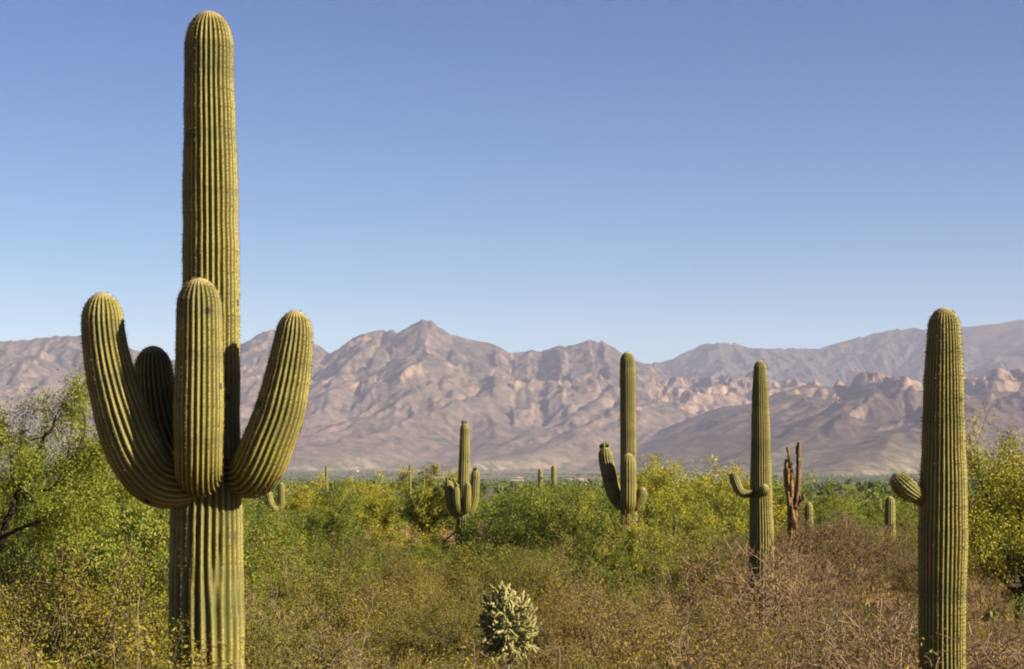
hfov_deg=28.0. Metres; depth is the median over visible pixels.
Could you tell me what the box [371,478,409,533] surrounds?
palo verde tree
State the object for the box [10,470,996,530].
scrub
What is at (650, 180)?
sky
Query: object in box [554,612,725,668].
dead shrub
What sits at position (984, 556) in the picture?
creosote bush
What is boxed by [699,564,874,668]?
dry shrub
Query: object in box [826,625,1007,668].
dry shrub
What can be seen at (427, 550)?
mesquite tree
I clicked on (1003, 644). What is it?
olive bush
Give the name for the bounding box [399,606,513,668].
dry shrub
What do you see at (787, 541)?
creosote bush
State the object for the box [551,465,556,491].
saguaro
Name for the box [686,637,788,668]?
olive bush
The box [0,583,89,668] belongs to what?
creosote bush
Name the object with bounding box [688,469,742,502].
palo verde tree
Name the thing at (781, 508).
palo verde tree
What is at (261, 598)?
creosote bush
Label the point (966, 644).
olive bush
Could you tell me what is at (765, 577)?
dry shrub
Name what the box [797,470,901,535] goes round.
mesquite tree
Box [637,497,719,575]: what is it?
palo verde tree
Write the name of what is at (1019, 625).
dry shrub
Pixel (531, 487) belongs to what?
mesquite tree
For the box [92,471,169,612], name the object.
mesquite tree
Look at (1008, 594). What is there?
olive bush
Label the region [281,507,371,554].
mesquite tree
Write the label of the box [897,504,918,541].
creosote bush
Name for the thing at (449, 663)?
creosote bush
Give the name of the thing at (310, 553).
mesquite tree
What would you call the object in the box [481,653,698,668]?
dead shrub
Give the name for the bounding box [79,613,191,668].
creosote bush
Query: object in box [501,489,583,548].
creosote bush
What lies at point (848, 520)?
dry shrub
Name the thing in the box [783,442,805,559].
dead saguaro
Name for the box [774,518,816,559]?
creosote bush
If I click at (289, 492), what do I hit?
palo verde tree
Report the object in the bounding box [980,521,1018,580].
mesquite tree
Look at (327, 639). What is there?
olive bush
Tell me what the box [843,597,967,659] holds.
dry shrub
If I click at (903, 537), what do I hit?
dry shrub
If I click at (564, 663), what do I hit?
creosote bush
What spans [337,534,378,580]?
creosote bush
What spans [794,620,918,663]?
dead shrub
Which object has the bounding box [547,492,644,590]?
palo verde tree
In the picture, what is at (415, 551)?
mesquite tree
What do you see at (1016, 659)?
dead shrub
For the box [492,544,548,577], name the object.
creosote bush
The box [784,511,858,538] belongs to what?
mesquite tree
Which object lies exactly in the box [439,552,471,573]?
olive bush
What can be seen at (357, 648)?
creosote bush
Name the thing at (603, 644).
dead shrub
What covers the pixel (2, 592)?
creosote bush
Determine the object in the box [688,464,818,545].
palo verde tree
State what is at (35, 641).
dead shrub
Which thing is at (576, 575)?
mesquite tree
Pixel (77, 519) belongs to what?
mesquite tree
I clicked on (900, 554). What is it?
dry shrub
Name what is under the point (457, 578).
creosote bush
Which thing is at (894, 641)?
dry shrub
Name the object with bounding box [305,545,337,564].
mesquite tree
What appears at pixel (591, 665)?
olive bush
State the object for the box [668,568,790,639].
dry shrub
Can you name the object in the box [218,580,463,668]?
dead shrub
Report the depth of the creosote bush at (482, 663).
24.59 m
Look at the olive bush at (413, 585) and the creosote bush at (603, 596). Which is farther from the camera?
the olive bush at (413, 585)
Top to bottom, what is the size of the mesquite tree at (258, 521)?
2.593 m
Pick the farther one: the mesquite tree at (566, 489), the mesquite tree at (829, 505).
the mesquite tree at (829, 505)
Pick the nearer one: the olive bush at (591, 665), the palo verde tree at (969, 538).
the olive bush at (591, 665)
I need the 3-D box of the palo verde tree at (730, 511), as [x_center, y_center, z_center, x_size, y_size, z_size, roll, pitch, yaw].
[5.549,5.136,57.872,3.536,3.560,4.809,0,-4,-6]
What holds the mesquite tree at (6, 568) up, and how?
on the ground at (522, 472)
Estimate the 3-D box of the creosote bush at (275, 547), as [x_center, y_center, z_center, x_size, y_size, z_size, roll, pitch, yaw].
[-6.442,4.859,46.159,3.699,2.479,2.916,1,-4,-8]
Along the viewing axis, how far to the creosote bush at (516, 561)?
42.44 m
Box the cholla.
[474,581,541,668]
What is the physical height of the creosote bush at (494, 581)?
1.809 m
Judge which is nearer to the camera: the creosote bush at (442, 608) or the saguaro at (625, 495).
the creosote bush at (442, 608)
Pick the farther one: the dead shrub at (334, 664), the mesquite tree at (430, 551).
the mesquite tree at (430, 551)
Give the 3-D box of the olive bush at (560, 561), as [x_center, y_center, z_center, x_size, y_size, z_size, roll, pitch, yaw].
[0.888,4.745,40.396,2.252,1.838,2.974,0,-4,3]
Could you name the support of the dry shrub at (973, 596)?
on the ground at (522, 472)
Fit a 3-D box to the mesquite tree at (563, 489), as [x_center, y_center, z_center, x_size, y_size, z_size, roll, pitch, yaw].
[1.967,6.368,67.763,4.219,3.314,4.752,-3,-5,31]
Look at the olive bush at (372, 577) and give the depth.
34.93 m
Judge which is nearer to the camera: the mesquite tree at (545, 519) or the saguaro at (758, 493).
the saguaro at (758, 493)
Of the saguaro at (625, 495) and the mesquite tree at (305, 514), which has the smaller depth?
the saguaro at (625, 495)
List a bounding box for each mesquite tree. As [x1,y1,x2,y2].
[0,359,143,564]
[0,394,62,659]
[0,476,103,644]
[0,488,152,598]
[25,348,131,642]
[25,499,267,668]
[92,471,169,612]
[103,497,163,540]
[113,501,161,565]
[115,493,159,521]
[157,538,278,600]
[242,498,257,520]
[243,503,282,589]
[243,509,287,563]
[243,516,316,608]
[244,579,302,642]
[244,611,317,668]
[246,496,354,566]
[248,600,309,649]
[251,504,337,553]
[270,532,361,596]
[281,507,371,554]
[283,481,386,558]
[290,506,331,550]
[300,552,387,620]
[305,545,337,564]
[364,539,447,600]
[379,474,496,548]
[384,540,473,584]
[392,544,442,562]
[404,540,437,559]
[423,542,479,579]
[426,484,587,570]
[449,537,480,567]
[460,474,651,569]
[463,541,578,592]
[472,542,531,574]
[475,483,564,550]
[484,485,545,531]
[505,487,564,553]
[511,478,604,513]
[519,541,571,571]
[520,477,615,549]
[529,481,605,508]
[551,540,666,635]
[554,482,596,502]
[559,555,616,611]
[560,494,640,550]
[563,500,646,553]
[591,485,609,508]
[774,496,803,532]
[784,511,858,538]
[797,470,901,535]
[799,496,867,520]
[813,497,870,540]
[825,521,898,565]
[855,492,918,535]
[878,500,918,542]
[967,507,997,563]
[968,487,1013,518]
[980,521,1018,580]
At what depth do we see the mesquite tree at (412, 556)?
46.55 m
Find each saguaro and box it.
[79,11,313,668]
[265,483,284,520]
[325,465,327,496]
[409,464,410,524]
[443,420,479,546]
[538,469,542,488]
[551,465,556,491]
[598,351,647,549]
[729,360,774,630]
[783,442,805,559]
[804,502,813,547]
[884,496,895,541]
[889,307,970,668]
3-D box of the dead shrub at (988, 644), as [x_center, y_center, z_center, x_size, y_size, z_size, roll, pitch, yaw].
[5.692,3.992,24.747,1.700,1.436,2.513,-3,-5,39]
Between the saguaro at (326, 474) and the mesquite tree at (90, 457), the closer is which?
the mesquite tree at (90, 457)
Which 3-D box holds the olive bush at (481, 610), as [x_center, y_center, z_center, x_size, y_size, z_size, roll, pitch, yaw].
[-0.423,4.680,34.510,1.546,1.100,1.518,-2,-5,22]
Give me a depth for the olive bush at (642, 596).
33.96 m
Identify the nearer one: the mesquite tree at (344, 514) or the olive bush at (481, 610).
the olive bush at (481, 610)
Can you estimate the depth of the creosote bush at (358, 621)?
29.76 m
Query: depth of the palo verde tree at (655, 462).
73.65 m
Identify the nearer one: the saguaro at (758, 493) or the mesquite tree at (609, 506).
the saguaro at (758, 493)
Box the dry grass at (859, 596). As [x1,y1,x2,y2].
[44,566,1023,668]
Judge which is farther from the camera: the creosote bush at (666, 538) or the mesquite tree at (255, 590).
the creosote bush at (666, 538)
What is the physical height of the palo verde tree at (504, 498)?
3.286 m
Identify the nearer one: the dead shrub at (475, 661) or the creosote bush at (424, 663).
the dead shrub at (475, 661)
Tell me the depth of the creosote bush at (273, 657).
16.19 m
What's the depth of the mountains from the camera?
8382.17 m
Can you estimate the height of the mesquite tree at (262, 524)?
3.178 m
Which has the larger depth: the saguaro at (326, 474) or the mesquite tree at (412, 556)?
the saguaro at (326, 474)
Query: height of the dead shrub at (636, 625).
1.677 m
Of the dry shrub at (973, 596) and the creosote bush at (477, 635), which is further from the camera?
the dry shrub at (973, 596)
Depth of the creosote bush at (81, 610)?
21.04 m
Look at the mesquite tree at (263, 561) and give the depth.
40.02 m
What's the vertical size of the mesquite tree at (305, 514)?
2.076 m
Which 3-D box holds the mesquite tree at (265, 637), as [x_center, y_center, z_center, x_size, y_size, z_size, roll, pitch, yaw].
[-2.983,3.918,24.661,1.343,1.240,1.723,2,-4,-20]
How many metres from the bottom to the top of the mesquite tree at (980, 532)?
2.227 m
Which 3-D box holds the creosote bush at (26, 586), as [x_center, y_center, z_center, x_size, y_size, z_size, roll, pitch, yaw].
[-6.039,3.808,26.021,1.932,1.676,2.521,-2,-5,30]
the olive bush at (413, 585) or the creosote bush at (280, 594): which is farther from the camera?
the olive bush at (413, 585)
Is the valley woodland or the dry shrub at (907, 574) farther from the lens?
the valley woodland
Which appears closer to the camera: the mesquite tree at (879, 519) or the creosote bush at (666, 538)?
the creosote bush at (666, 538)
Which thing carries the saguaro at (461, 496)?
on the ground at (522, 472)
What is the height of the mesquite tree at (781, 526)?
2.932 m
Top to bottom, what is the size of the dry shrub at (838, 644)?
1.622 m
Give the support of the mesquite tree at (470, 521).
on the ground at (522, 472)
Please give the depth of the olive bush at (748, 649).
22.54 m
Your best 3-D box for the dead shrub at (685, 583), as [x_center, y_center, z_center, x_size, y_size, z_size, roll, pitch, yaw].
[2.511,4.238,32.422,2.527,1.687,2.771,-2,-5,23]
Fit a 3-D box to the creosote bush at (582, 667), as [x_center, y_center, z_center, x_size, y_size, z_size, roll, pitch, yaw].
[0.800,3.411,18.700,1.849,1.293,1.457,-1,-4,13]
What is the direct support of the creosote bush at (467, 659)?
on the ground at (522, 472)
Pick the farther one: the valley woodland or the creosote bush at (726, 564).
the valley woodland
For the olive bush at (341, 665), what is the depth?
17.41 m
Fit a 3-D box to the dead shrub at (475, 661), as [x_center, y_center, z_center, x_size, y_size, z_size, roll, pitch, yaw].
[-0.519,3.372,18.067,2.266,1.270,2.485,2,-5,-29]
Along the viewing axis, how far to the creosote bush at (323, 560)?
43.45 m
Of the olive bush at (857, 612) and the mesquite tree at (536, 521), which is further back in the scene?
the mesquite tree at (536, 521)
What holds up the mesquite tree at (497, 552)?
on the ground at (522, 472)
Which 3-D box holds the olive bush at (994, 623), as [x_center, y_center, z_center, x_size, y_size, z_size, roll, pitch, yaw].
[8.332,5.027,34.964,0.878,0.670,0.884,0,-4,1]
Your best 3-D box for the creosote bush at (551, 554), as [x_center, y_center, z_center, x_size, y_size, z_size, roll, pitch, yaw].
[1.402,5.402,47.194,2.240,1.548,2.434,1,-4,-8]
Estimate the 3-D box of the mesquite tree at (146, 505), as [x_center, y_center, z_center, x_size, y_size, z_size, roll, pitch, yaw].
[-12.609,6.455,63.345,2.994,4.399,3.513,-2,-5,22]
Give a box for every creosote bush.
[0,521,169,668]
[0,532,47,603]
[0,568,49,668]
[0,571,85,668]
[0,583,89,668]
[0,588,231,668]
[14,509,295,667]
[22,526,169,668]
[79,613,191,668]
[147,551,365,668]
[167,609,357,668]
[243,504,301,583]
[244,583,296,642]
[244,583,383,668]
[255,537,369,636]
[271,560,416,665]
[277,517,407,598]
[288,608,425,668]
[326,545,394,579]
[332,615,406,668]
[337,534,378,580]
[359,636,497,668]
[361,560,497,655]
[362,650,478,668]
[369,631,567,668]
[371,575,515,668]
[374,534,428,578]
[377,574,491,660]
[378,569,458,643]
[383,535,522,613]
[391,540,516,605]
[402,657,484,668]
[448,653,512,668]
[460,559,562,630]
[467,533,602,610]
[468,543,578,604]
[468,543,601,648]
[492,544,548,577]
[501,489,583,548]
[512,640,653,668]
[526,653,612,668]
[535,535,587,572]
[573,498,714,600]
[582,570,700,659]
[640,521,695,596]
[655,607,786,668]
[671,519,788,610]
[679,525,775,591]
[773,518,834,560]
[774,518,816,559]
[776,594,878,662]
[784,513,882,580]
[845,516,917,574]
[875,520,979,568]
[876,598,918,630]
[880,545,988,603]
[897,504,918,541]
[967,525,1017,573]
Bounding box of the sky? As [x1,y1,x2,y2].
[0,0,1023,364]
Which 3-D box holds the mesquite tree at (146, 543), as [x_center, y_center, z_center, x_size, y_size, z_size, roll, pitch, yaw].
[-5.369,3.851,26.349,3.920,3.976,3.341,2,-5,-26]
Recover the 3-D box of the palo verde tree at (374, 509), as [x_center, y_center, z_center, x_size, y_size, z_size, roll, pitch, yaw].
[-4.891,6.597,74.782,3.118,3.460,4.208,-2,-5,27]
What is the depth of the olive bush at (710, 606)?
29.87 m
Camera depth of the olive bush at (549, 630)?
30.93 m
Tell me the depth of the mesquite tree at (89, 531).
27.17 m
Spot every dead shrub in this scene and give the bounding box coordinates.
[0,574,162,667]
[0,612,94,667]
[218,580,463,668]
[244,572,410,668]
[333,644,399,668]
[366,638,533,668]
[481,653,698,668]
[552,553,760,661]
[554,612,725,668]
[559,620,641,666]
[562,589,742,660]
[606,549,760,639]
[747,594,915,655]
[756,594,905,668]
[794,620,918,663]
[830,599,916,634]
[879,618,1023,668]
[966,623,1023,668]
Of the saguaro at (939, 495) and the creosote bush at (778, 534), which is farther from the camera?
the creosote bush at (778, 534)
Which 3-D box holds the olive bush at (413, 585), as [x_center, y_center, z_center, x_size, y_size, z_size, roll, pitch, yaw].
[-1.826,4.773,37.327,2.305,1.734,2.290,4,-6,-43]
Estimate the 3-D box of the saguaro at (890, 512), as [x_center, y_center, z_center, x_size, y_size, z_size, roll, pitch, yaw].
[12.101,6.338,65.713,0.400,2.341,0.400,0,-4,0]
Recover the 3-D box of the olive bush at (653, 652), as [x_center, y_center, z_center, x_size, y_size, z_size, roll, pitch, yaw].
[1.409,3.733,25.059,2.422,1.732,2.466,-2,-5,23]
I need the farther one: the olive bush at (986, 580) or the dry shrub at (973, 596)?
the olive bush at (986, 580)
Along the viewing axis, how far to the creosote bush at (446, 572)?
43.67 m
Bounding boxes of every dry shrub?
[378,656,417,668]
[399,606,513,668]
[644,532,854,656]
[656,591,710,629]
[664,631,817,668]
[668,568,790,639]
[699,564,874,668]
[722,528,849,608]
[726,508,876,605]
[748,544,901,613]
[760,584,982,668]
[760,598,1023,668]
[776,599,847,635]
[777,527,890,596]
[779,507,865,562]
[788,558,836,596]
[791,512,905,589]
[800,518,917,581]
[824,599,876,633]
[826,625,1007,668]
[840,522,916,584]
[842,627,918,668]
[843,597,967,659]
[849,599,918,640]
[854,627,918,667]
[876,522,916,561]
[882,551,916,587]
[884,519,915,566]
[895,559,918,598]
[966,569,1013,618]
[973,615,1023,662]
[1002,646,1023,668]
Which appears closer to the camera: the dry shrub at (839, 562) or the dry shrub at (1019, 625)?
the dry shrub at (1019, 625)
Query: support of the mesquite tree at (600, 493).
on the ground at (522, 472)
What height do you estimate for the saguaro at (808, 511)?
2.185 m
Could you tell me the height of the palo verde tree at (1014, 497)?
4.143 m
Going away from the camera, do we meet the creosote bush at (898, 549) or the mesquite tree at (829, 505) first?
the creosote bush at (898, 549)
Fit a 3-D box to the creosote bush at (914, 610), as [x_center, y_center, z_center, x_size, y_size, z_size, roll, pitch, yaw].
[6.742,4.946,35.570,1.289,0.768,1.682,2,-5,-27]
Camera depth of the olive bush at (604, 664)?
23.67 m
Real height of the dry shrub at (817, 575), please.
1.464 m
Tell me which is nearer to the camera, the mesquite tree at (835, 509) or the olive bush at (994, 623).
the olive bush at (994, 623)
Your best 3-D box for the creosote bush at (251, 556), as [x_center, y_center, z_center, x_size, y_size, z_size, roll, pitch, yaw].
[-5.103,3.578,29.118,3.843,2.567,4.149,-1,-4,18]
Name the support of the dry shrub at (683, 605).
on the ground at (522, 472)
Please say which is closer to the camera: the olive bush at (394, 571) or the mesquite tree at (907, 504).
the olive bush at (394, 571)
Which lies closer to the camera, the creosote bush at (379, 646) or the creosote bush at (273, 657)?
the creosote bush at (273, 657)
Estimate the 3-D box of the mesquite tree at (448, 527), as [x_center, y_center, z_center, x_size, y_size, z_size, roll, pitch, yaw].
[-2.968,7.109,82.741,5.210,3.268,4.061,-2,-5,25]
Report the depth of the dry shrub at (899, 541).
54.80 m
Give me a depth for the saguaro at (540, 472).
149.50 m
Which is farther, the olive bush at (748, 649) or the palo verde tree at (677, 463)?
the palo verde tree at (677, 463)
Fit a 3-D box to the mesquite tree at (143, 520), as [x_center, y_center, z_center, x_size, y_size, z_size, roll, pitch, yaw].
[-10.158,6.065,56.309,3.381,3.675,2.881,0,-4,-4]
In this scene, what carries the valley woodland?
on the ground at (522, 472)
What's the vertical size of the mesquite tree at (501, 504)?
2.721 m
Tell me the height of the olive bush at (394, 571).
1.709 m
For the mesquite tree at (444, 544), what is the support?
on the ground at (522, 472)
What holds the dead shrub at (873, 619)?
on the ground at (522, 472)
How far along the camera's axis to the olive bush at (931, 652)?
15.20 m
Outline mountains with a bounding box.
[0,319,1023,474]
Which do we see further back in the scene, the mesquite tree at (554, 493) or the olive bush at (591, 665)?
the mesquite tree at (554, 493)
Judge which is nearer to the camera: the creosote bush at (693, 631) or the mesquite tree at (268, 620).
the creosote bush at (693, 631)
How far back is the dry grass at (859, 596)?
42.40 m
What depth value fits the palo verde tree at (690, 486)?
70.07 m
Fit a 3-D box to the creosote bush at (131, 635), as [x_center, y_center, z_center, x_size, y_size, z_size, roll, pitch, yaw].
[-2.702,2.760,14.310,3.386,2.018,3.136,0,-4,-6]
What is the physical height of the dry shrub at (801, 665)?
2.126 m
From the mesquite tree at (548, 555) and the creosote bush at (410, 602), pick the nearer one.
the creosote bush at (410, 602)
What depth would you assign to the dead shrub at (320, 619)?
24.59 m
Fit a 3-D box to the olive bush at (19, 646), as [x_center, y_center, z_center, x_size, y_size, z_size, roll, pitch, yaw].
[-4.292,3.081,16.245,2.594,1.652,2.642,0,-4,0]
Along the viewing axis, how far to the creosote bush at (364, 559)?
48.73 m
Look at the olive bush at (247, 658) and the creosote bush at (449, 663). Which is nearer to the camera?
the olive bush at (247, 658)
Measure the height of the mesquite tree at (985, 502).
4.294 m
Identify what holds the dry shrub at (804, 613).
on the ground at (522, 472)
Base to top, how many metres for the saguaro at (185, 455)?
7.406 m
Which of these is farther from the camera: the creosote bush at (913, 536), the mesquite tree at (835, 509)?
the mesquite tree at (835, 509)
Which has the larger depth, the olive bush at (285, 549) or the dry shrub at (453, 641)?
the olive bush at (285, 549)
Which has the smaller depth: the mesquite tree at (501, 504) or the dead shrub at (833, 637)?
the dead shrub at (833, 637)
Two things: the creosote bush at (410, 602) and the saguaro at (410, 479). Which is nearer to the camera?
the creosote bush at (410, 602)
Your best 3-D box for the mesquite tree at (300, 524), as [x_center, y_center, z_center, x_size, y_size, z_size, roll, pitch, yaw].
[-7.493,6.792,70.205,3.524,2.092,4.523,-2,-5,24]
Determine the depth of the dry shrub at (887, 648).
25.19 m
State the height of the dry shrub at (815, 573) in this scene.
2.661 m
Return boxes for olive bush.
[0,617,81,668]
[163,628,348,668]
[246,599,365,667]
[264,529,302,589]
[279,568,412,658]
[281,625,488,668]
[306,552,420,640]
[347,550,491,630]
[349,545,430,609]
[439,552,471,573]
[456,584,507,641]
[474,551,615,660]
[505,560,690,668]
[516,529,603,588]
[524,571,721,668]
[533,633,603,668]
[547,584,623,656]
[548,623,655,668]
[551,649,649,668]
[581,580,716,668]
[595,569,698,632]
[604,586,884,668]
[636,574,676,614]
[637,566,745,659]
[643,531,748,617]
[655,590,858,668]
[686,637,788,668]
[732,600,869,668]
[817,599,884,629]
[835,617,899,668]
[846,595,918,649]
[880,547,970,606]
[892,628,1023,668]
[903,613,992,668]
[966,607,1020,655]
[967,628,1009,667]
[971,616,1023,668]
[975,572,999,587]
[979,611,1011,633]
[981,620,1023,668]
[988,566,1023,604]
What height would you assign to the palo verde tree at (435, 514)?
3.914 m
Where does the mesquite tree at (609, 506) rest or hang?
on the ground at (522, 472)
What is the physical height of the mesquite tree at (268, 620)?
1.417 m
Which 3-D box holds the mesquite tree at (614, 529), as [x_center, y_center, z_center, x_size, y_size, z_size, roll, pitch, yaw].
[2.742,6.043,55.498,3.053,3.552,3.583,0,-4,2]
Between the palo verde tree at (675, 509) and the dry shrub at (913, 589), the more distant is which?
the palo verde tree at (675, 509)
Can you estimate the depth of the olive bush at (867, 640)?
26.51 m
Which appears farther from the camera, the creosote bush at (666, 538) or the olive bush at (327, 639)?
the creosote bush at (666, 538)
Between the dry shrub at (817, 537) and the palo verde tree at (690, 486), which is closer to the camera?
the dry shrub at (817, 537)
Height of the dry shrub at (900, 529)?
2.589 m
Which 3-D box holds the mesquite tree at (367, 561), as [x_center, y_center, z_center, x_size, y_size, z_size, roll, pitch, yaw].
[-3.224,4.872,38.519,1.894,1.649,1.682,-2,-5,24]
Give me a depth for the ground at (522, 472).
4998.01 m
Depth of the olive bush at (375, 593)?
31.55 m
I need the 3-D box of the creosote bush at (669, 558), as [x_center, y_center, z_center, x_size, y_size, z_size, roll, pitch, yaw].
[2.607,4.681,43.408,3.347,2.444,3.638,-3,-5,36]
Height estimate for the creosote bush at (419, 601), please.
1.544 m
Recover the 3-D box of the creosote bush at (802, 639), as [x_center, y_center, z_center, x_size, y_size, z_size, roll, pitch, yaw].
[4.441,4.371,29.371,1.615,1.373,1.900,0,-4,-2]
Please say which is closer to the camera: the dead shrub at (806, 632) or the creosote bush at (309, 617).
the creosote bush at (309, 617)
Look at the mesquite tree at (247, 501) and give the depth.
93.39 m
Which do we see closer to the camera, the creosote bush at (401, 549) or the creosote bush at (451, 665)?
the creosote bush at (451, 665)
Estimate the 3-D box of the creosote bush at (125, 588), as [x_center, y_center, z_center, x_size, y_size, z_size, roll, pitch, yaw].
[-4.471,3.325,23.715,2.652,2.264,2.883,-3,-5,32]
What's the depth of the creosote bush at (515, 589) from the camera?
35.81 m
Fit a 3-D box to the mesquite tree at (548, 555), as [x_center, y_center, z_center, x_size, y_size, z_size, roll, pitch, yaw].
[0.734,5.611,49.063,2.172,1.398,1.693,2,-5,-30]
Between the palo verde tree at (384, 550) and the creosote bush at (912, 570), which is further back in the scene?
the palo verde tree at (384, 550)
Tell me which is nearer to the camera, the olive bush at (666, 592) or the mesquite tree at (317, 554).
the olive bush at (666, 592)
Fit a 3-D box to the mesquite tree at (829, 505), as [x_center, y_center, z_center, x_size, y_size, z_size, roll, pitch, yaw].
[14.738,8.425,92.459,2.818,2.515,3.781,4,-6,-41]
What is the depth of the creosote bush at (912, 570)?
46.32 m
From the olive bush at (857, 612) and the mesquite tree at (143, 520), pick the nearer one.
the olive bush at (857, 612)
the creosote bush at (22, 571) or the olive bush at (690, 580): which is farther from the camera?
the olive bush at (690, 580)
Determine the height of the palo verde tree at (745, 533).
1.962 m
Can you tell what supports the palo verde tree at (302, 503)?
on the ground at (522, 472)
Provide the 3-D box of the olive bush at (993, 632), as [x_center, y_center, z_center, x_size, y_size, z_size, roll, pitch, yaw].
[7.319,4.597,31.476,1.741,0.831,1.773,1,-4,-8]
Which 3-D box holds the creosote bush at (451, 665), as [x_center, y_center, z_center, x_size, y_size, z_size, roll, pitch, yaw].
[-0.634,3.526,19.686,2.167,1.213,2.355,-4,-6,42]
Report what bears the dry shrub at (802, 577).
on the ground at (522, 472)
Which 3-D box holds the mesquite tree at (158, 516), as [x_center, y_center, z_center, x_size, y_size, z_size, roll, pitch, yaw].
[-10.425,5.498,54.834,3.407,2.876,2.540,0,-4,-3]
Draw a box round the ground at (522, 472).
[4,469,1020,668]
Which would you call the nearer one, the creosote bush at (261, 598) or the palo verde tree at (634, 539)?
the creosote bush at (261, 598)
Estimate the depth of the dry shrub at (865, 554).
52.35 m
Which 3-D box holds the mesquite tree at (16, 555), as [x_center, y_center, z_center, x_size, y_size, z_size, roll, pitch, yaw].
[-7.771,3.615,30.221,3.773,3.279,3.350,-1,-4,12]
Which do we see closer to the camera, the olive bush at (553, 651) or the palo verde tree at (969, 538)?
the olive bush at (553, 651)
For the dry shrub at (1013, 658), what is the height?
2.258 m
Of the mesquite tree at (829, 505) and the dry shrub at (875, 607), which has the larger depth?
the mesquite tree at (829, 505)
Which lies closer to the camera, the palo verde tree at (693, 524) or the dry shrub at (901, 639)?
the dry shrub at (901, 639)
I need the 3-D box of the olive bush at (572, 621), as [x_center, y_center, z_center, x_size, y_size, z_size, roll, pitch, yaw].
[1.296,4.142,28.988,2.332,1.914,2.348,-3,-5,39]
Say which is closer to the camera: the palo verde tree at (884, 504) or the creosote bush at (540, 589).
the creosote bush at (540, 589)
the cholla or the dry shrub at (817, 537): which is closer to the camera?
the cholla
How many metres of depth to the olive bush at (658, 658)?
15.36 m
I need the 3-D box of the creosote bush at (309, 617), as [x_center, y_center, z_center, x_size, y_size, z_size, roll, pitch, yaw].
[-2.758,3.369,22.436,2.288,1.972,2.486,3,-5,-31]
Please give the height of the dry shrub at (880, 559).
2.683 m
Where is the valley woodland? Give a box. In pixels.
[0,468,1022,501]
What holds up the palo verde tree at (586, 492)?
on the ground at (522, 472)
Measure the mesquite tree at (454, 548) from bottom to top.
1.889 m
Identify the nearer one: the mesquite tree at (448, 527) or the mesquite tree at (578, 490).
the mesquite tree at (448, 527)
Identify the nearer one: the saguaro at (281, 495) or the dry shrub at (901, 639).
the dry shrub at (901, 639)
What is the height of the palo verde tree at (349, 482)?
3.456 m
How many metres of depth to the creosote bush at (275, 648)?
20.92 m
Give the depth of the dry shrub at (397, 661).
25.12 m
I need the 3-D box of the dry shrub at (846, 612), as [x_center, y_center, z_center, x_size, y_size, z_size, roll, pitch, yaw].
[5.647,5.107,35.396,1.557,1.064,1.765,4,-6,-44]
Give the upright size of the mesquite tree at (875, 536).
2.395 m
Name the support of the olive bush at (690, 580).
on the ground at (522, 472)
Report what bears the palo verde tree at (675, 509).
on the ground at (522, 472)
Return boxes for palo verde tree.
[262,481,304,519]
[274,472,342,548]
[299,474,378,533]
[340,469,432,549]
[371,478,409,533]
[371,544,408,568]
[378,458,478,549]
[488,482,530,538]
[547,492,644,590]
[548,484,605,502]
[596,463,701,547]
[599,504,696,606]
[619,473,720,551]
[637,453,677,548]
[637,454,709,502]
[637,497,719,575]
[638,452,699,498]
[646,471,734,533]
[656,455,782,565]
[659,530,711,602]
[683,464,786,554]
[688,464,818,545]
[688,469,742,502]
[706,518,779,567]
[876,493,900,518]
[905,402,1023,638]
[968,495,1004,561]
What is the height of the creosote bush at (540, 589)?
2.128 m
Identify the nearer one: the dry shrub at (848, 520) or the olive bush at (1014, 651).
the olive bush at (1014, 651)
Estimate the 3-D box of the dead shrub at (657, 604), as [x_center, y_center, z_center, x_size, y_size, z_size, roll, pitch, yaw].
[1.958,4.363,30.401,3.021,2.240,3.285,-3,-5,31]
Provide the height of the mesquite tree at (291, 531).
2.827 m
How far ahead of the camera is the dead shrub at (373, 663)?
21.91 m

